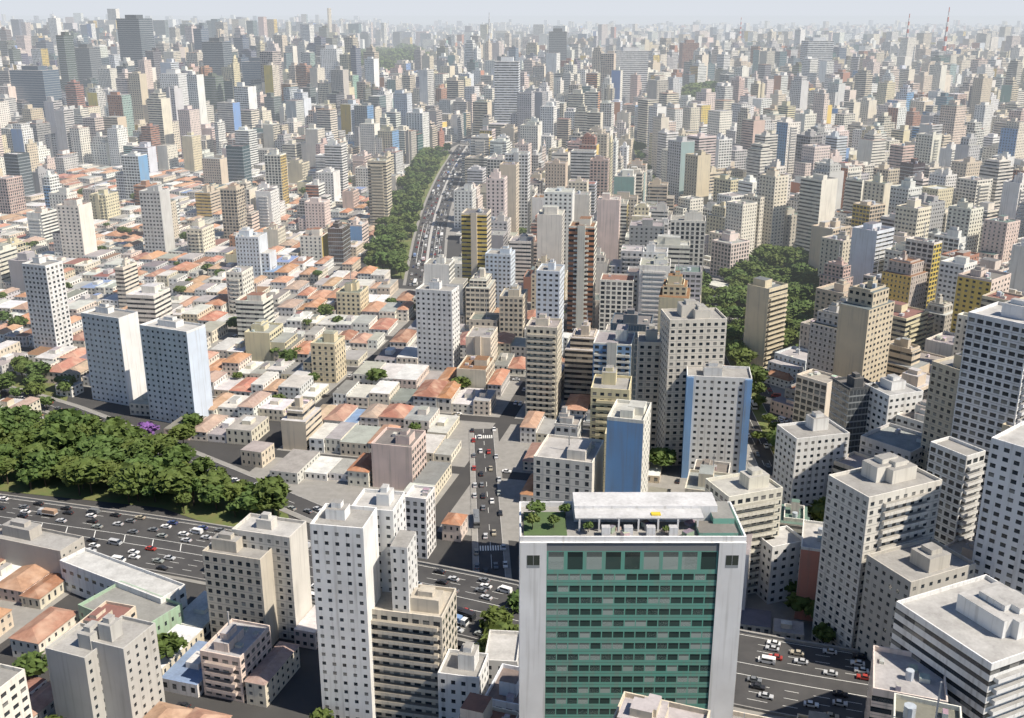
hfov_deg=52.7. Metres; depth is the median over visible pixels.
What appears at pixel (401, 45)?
tree
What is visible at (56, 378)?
tree
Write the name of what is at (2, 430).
tree
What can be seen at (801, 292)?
tree
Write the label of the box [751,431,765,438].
tree
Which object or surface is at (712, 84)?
tree
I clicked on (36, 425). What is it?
tree
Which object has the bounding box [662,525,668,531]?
tree
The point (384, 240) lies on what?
tree
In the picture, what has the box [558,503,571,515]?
tree
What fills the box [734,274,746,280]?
tree
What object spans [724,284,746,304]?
tree
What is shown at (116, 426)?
tree
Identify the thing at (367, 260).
tree
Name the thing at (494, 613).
tree
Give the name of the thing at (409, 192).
tree
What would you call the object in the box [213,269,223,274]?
tree
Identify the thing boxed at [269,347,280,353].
tree
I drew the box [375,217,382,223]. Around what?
tree
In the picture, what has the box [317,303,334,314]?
tree
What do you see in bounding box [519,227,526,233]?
tree
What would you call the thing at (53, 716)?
tree
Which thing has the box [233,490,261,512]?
tree
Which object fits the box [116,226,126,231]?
tree
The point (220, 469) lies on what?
tree
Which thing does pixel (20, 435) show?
tree
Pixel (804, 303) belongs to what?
tree
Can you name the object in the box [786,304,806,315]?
tree
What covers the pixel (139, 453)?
tree
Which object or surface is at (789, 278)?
tree
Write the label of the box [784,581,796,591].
tree
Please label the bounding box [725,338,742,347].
tree
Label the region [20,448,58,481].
tree
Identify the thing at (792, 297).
tree
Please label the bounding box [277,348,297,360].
tree
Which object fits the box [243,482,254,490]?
tree
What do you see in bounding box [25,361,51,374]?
tree
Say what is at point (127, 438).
tree
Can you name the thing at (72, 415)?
tree
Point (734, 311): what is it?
tree
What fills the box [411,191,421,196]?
tree
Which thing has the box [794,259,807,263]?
tree
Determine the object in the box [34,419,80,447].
tree
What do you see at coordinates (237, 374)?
tree
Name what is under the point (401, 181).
tree
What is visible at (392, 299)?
tree
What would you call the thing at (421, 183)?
tree
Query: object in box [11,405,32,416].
tree
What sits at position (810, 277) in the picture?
tree
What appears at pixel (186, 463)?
tree
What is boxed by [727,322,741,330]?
tree
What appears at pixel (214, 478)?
tree
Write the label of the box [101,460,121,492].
tree
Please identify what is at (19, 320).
tree
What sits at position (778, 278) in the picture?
tree
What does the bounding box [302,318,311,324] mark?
tree
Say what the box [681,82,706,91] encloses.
tree
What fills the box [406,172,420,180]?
tree
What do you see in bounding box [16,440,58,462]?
tree
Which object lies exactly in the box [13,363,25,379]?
tree
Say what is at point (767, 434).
tree
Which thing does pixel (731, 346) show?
tree
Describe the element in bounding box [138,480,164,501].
tree
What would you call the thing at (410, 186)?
tree
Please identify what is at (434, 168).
tree
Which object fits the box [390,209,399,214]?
tree
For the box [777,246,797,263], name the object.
tree
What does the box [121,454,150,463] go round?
tree
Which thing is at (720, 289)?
tree
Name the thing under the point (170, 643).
tree
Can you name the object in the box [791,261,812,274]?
tree
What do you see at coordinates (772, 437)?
tree
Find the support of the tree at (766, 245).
on the ground
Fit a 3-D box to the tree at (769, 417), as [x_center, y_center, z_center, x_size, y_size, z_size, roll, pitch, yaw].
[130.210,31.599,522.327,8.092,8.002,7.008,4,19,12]
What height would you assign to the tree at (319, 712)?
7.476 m
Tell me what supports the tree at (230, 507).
on the ground
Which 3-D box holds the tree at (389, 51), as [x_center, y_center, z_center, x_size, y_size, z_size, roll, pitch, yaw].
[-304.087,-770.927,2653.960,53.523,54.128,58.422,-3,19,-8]
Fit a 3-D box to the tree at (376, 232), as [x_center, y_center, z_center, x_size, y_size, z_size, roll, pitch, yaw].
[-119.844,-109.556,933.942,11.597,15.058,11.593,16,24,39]
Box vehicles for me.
[0,145,868,717]
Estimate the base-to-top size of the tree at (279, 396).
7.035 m
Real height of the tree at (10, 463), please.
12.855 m
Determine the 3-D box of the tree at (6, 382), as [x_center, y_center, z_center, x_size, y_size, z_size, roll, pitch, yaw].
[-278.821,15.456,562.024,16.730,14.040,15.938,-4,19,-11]
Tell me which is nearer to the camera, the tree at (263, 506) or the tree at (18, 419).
the tree at (263, 506)
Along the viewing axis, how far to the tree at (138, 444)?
470.76 m
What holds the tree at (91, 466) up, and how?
on the ground
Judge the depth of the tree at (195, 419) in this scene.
515.31 m
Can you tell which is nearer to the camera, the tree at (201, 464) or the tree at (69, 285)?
the tree at (201, 464)
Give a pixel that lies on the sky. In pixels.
(7, 7)
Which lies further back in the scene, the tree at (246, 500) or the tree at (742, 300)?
the tree at (742, 300)
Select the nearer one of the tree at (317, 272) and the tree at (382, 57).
the tree at (317, 272)
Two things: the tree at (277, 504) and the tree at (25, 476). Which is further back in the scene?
the tree at (25, 476)
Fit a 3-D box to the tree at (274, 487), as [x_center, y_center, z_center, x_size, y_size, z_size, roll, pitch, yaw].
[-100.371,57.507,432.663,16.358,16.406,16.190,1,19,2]
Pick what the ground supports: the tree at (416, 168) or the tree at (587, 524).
the tree at (416, 168)
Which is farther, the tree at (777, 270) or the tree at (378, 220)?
the tree at (378, 220)
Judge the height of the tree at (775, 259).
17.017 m
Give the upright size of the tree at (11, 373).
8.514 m
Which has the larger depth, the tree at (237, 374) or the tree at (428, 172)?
the tree at (428, 172)
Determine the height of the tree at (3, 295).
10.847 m
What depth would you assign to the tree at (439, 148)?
1406.10 m
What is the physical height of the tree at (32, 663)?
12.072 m
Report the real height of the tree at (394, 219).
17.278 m
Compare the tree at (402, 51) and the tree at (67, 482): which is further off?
the tree at (402, 51)
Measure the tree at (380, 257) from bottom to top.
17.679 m
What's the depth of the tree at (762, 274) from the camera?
789.79 m
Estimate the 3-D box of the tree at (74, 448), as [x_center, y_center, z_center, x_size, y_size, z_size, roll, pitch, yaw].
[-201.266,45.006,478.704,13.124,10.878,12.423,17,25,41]
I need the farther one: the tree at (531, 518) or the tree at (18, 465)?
the tree at (18, 465)
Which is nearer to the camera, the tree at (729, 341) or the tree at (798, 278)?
the tree at (729, 341)
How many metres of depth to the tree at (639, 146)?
1395.04 m
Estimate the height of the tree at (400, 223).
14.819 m
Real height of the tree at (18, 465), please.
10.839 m
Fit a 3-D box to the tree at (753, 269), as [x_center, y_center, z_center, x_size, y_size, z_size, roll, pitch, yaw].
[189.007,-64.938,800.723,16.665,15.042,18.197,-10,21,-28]
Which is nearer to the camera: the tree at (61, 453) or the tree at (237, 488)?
the tree at (237, 488)
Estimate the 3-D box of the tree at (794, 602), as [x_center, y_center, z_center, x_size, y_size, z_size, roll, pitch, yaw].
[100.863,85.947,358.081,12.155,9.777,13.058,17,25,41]
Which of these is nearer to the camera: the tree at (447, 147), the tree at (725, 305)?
the tree at (725, 305)
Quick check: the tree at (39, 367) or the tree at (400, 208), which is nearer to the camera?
the tree at (39, 367)
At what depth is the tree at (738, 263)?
818.15 m
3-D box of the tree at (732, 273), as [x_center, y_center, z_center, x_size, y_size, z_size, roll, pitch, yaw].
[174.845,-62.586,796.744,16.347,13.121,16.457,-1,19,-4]
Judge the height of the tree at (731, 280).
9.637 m
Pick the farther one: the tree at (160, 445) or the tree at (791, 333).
the tree at (791, 333)
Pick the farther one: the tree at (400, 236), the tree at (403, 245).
the tree at (400, 236)
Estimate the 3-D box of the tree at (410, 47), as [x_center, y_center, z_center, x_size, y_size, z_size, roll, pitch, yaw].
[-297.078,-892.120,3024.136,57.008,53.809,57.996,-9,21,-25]
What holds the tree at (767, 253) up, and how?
on the ground
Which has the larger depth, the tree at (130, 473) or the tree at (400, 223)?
the tree at (400, 223)
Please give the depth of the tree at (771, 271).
797.24 m
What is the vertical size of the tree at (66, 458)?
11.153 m
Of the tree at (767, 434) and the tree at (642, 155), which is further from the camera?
the tree at (642, 155)
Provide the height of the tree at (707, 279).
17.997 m
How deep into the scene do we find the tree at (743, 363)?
592.26 m
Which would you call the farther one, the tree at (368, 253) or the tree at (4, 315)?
the tree at (368, 253)
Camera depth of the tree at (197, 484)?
437.32 m
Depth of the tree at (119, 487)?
436.02 m
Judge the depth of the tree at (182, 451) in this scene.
467.54 m
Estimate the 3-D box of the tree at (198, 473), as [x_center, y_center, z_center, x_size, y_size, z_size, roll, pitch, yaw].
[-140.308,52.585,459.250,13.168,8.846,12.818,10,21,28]
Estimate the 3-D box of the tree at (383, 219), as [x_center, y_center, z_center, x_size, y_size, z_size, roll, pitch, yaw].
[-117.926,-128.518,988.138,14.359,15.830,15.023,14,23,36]
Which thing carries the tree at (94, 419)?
on the ground
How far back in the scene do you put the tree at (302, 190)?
1147.98 m
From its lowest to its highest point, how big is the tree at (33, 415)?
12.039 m
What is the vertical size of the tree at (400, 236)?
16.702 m
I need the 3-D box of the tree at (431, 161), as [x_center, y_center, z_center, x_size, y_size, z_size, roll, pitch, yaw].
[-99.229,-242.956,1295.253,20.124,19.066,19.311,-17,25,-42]
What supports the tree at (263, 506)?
on the ground
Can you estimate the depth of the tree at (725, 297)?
713.70 m
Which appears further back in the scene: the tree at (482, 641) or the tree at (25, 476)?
the tree at (25, 476)
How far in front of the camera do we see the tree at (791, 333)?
641.84 m
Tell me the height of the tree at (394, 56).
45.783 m
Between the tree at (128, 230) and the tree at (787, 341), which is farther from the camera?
the tree at (128, 230)
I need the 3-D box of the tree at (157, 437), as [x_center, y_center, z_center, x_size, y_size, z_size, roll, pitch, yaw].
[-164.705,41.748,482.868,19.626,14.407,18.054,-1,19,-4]
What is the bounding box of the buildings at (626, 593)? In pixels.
[0,7,1023,717]
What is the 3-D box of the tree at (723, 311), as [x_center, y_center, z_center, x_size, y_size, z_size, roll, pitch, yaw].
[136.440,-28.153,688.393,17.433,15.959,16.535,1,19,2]
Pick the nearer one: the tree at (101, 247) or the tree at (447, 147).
the tree at (101, 247)
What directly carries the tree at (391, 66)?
on the ground
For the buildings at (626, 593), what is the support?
on the ground
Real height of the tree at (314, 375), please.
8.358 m
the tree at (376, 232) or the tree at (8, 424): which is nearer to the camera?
the tree at (8, 424)
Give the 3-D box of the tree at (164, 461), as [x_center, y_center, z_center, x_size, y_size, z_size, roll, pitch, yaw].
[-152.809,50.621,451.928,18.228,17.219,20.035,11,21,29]
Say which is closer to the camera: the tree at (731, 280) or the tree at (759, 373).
the tree at (759, 373)
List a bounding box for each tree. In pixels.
[0,292,7,298]
[0,310,12,320]
[0,374,14,398]
[0,404,16,418]
[0,416,16,438]
[0,424,5,435]
[0,432,12,443]
[0,443,19,457]
[0,455,6,474]
[0,456,16,483]
[3,371,16,378]
[6,439,23,449]
[7,429,32,445]
[8,315,29,325]
[8,387,22,395]
[9,355,28,375]
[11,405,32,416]
[12,456,23,470]
[12,650,47,676]
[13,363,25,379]
[14,415,22,422]
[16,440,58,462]
[16,464,40,489]
[17,360,32,372]
[17,421,33,429]
[19,426,40,443]
[20,410,42,421]
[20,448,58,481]
[21,373,47,384]
[24,381,45,395]
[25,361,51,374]
[29,422,45,429]
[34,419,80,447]
[37,469,55,485]
[39,396,54,409]
[44,407,91,425]
[44,410,56,419]
[45,714,62,717]
[51,462,71,477]
[53,375,62,382]
[56,381,73,391]
[56,447,77,459]
[57,375,77,382]
[58,455,78,463]
[60,470,86,495]
[62,431,87,446]
[64,445,82,456]
[64,456,109,493]
[65,282,72,288]
[74,423,89,433]
[76,433,124,453]
[81,444,129,463]
[85,413,101,425]
[85,423,94,432]
[91,415,132,437]
[97,245,106,249]
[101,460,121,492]
[107,476,140,503]
[114,460,153,500]
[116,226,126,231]
[118,434,134,443]
[120,438,137,457]
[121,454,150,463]
[122,426,148,438]
[124,228,131,236]
[127,438,157,457]
[133,449,154,457]
[138,421,159,435]
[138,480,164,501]
[139,432,178,455]
[144,453,185,479]
[151,466,194,504]
[154,438,176,452]
[157,631,188,658]
[160,442,196,461]
[167,422,197,443]
[172,285,185,293]
[173,492,191,513]
[179,232,186,239]
[181,413,203,425]
[182,461,190,466]
[184,466,195,492]
[187,478,203,505]
[189,456,214,471]
[193,469,208,476]
[197,481,230,509]
[198,470,232,489]
[200,263,212,271]
[206,466,226,473]
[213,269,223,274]
[223,481,246,500]
[225,501,242,516]
[226,316,237,332]
[232,372,242,377]
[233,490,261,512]
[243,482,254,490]
[249,497,274,512]
[252,475,291,513]
[268,497,287,516]
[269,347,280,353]
[272,394,285,398]
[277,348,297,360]
[299,187,305,192]
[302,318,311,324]
[308,372,319,379]
[309,707,333,717]
[312,270,322,280]
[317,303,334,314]
[331,315,343,321]
[362,256,375,266]
[363,242,377,250]
[365,250,375,256]
[366,368,387,380]
[370,234,395,247]
[373,230,383,235]
[373,251,390,268]
[374,223,384,229]
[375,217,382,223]
[375,247,386,251]
[379,55,390,60]
[379,60,390,65]
[381,216,391,223]
[381,226,395,233]
[384,48,397,55]
[385,216,407,224]
[385,297,395,301]
[386,64,394,68]
[386,255,406,273]
[387,251,402,255]
[389,53,404,59]
[390,48,410,54]
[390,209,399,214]
[391,205,404,214]
[392,190,401,194]
[392,194,404,202]
[392,224,403,231]
[392,232,407,242]
[392,242,409,249]
[392,263,409,277]
[394,220,407,226]
[395,43,407,47]
[396,176,407,189]
[398,253,409,260]
[400,211,420,223]
[402,203,411,209]
[403,195,421,202]
[404,45,414,49]
[404,183,421,192]
[404,223,416,232]
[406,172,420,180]
[407,189,424,197]
[407,201,420,211]
[408,422,420,429]
[410,166,420,170]
[411,157,425,163]
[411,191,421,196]
[414,181,427,184]
[417,163,425,170]
[418,176,432,183]
[420,185,428,195]
[422,147,435,152]
[425,170,434,176]
[426,158,440,165]
[428,165,438,174]
[434,146,442,150]
[443,145,451,149]
[451,376,470,387]
[476,634,488,652]
[478,605,513,629]
[481,620,518,636]
[506,589,518,612]
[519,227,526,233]
[525,513,540,529]
[526,500,545,513]
[547,514,559,527]
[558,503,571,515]
[583,521,593,531]
[633,142,646,150]
[636,152,646,158]
[649,446,676,465]
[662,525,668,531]
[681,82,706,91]
[690,88,700,95]
[701,286,716,303]
[702,81,716,88]
[702,271,712,285]
[702,295,715,304]
[709,305,729,316]
[714,291,737,304]
[715,285,729,295]
[716,268,730,276]
[721,302,736,320]
[724,276,733,281]
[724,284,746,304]
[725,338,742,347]
[725,341,748,364]
[726,305,743,317]
[726,325,743,338]
[727,269,748,278]
[727,279,738,282]
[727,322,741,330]
[727,347,758,362]
[729,281,744,285]
[731,318,740,324]
[732,291,742,302]
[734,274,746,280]
[734,288,746,306]
[735,361,749,365]
[736,258,747,266]
[740,260,759,270]
[740,298,745,306]
[743,275,756,283]
[746,364,769,392]
[747,265,766,275]
[748,254,756,260]
[750,246,768,258]
[751,393,767,408]
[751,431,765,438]
[752,271,771,276]
[752,381,766,393]
[757,243,772,247]
[758,261,767,266]
[759,250,774,258]
[762,413,776,428]
[764,253,785,266]
[765,246,777,250]
[765,265,781,268]
[765,429,774,440]
[766,269,778,274]
[768,268,780,274]
[768,422,780,430]
[769,427,776,446]
[770,274,785,282]
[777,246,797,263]
[779,267,792,274]
[783,335,791,347]
[783,592,814,611]
[784,256,791,265]
[784,275,793,283]
[784,327,798,341]
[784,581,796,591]
[785,315,792,325]
[786,290,800,303]
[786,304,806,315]
[786,318,803,327]
[788,281,802,285]
[788,286,811,299]
[790,313,807,318]
[790,323,800,331]
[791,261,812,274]
[791,275,807,283]
[793,298,814,308]
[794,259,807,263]
[796,249,808,258]
[800,271,819,283]
[800,308,813,314]
[801,282,818,293]
[801,314,812,319]
[804,602,814,618]
[805,496,825,521]
[812,622,835,642]
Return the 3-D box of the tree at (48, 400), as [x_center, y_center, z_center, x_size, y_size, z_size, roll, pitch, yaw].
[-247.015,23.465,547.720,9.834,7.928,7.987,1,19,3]
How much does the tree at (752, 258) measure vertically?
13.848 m
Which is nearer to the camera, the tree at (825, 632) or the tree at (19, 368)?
the tree at (825, 632)
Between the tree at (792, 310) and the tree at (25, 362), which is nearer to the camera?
the tree at (25, 362)
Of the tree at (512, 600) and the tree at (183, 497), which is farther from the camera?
the tree at (183, 497)
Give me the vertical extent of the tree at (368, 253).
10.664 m
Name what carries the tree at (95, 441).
on the ground
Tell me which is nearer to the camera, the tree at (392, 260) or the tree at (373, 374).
the tree at (373, 374)
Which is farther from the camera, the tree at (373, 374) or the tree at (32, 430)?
the tree at (373, 374)
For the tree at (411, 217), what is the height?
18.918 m
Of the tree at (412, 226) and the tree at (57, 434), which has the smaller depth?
the tree at (57, 434)
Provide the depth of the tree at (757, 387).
556.50 m
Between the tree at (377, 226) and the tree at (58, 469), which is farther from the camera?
the tree at (377, 226)
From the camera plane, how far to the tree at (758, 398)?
544.67 m
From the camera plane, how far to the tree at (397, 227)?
941.55 m
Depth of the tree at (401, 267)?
817.47 m
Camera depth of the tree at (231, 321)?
675.84 m
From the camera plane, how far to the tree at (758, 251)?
852.42 m
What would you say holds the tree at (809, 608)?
on the ground
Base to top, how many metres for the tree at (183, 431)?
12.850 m
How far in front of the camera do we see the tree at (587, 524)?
239.72 m
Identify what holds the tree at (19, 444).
on the ground
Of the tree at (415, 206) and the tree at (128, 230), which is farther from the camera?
the tree at (415, 206)
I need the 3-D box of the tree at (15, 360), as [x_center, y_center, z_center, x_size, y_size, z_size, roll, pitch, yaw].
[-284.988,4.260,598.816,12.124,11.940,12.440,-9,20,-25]
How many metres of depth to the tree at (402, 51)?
2599.05 m
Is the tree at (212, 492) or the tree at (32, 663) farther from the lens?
the tree at (212, 492)
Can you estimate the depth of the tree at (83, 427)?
493.58 m
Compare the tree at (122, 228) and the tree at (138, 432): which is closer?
the tree at (138, 432)
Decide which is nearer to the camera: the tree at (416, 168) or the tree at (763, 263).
the tree at (763, 263)
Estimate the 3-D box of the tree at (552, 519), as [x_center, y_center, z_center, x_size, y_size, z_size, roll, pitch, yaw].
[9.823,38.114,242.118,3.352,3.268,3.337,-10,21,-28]
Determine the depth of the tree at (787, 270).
797.45 m
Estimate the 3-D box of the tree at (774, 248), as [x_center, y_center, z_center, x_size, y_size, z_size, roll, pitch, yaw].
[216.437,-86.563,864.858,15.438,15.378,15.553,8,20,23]
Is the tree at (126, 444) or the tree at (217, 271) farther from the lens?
the tree at (217, 271)
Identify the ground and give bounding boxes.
[0,16,1023,717]
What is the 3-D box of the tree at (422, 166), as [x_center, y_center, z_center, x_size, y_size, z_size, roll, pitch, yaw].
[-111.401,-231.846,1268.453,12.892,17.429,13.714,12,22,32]
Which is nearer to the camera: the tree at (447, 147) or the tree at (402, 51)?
the tree at (447, 147)
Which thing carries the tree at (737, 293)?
on the ground
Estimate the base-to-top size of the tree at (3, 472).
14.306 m
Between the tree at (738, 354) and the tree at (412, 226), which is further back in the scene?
the tree at (412, 226)
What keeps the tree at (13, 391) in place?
on the ground
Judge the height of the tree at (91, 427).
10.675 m
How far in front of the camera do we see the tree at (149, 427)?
505.41 m
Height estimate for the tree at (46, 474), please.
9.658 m
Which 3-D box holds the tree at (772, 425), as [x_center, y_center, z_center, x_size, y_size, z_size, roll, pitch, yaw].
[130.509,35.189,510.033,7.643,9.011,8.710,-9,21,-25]
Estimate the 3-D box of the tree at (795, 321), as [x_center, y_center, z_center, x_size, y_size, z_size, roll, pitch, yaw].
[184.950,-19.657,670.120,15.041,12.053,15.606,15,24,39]
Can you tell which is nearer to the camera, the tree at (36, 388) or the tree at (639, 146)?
the tree at (36, 388)
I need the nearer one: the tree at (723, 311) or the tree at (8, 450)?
the tree at (8, 450)
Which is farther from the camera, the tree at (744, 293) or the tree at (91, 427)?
the tree at (744, 293)
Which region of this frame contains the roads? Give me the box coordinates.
[0,123,870,717]
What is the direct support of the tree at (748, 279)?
on the ground
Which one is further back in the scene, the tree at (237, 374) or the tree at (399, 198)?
the tree at (399, 198)
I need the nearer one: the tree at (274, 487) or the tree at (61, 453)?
the tree at (274, 487)
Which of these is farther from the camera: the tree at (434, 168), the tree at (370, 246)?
the tree at (434, 168)
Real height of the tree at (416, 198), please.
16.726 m
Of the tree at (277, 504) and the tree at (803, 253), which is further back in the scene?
the tree at (803, 253)
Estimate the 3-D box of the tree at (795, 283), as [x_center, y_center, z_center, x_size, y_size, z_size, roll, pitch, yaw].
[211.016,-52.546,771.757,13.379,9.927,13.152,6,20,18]
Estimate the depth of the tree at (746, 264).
811.76 m
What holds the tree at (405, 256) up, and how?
on the ground
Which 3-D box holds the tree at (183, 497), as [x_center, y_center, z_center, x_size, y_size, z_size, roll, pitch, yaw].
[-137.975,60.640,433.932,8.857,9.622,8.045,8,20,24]
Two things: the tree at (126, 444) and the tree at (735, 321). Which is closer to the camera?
the tree at (126, 444)
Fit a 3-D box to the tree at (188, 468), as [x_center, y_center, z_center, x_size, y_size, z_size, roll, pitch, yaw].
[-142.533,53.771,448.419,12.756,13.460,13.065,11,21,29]
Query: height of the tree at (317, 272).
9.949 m
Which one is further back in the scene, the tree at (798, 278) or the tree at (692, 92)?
the tree at (692, 92)
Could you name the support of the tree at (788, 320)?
on the ground
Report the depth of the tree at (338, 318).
687.75 m
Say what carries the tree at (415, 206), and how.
on the ground
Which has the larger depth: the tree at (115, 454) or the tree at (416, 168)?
the tree at (416, 168)
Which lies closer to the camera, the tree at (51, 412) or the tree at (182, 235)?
the tree at (51, 412)
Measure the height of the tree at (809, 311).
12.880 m
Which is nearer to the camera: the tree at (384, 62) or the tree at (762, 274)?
the tree at (762, 274)
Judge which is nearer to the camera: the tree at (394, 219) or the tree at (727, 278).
the tree at (727, 278)
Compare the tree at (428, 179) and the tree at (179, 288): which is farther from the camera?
the tree at (428, 179)
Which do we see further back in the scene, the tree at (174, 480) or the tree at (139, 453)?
the tree at (139, 453)
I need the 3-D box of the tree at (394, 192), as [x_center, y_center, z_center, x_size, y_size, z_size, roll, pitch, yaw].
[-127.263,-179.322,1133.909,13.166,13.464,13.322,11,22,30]
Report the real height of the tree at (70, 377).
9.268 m
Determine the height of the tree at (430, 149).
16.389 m
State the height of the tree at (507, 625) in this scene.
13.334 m
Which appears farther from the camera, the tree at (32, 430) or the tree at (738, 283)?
the tree at (738, 283)
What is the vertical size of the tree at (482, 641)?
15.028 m
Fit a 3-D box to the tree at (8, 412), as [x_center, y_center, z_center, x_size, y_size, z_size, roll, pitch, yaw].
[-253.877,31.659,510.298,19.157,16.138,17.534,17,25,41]
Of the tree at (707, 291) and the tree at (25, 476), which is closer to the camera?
the tree at (25, 476)
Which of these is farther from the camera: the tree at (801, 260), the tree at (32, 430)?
the tree at (801, 260)
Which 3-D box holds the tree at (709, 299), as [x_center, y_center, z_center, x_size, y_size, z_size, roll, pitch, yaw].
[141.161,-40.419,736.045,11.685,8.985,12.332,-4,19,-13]
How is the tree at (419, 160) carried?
on the ground
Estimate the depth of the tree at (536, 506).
245.45 m
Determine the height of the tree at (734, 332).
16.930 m
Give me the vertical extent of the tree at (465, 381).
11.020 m
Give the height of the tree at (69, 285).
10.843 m
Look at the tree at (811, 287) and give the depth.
745.26 m
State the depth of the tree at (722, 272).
802.61 m
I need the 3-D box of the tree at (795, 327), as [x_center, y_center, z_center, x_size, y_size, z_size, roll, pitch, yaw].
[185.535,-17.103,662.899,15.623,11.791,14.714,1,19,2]
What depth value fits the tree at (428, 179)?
1194.70 m
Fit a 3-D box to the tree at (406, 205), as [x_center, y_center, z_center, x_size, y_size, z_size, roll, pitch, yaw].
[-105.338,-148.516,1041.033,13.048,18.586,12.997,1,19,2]
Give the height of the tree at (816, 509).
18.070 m
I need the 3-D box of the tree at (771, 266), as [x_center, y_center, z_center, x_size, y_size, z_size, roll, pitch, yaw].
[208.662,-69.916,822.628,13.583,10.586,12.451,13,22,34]
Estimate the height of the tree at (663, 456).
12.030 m
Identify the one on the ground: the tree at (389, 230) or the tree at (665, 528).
the tree at (389, 230)
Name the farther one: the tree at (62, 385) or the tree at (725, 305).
the tree at (725, 305)
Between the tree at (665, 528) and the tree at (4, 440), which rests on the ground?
the tree at (4, 440)
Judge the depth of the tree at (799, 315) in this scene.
684.56 m
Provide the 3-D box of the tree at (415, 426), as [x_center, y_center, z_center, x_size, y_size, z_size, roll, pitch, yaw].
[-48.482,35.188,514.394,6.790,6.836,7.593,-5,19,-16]
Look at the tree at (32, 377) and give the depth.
566.82 m
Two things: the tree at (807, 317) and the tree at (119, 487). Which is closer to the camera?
the tree at (119, 487)
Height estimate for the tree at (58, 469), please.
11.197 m
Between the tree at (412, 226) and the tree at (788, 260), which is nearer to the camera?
the tree at (788, 260)
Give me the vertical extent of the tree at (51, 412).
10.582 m
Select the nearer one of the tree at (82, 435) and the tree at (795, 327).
the tree at (82, 435)
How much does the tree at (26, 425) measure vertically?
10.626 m
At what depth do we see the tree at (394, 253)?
850.13 m
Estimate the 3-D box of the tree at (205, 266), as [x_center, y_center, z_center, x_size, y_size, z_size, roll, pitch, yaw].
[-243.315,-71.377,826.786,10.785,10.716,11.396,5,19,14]
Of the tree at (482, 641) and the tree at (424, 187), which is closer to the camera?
the tree at (482, 641)
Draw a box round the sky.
[0,0,1023,15]
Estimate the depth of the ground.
510.04 m
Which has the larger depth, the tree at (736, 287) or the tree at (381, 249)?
the tree at (381, 249)

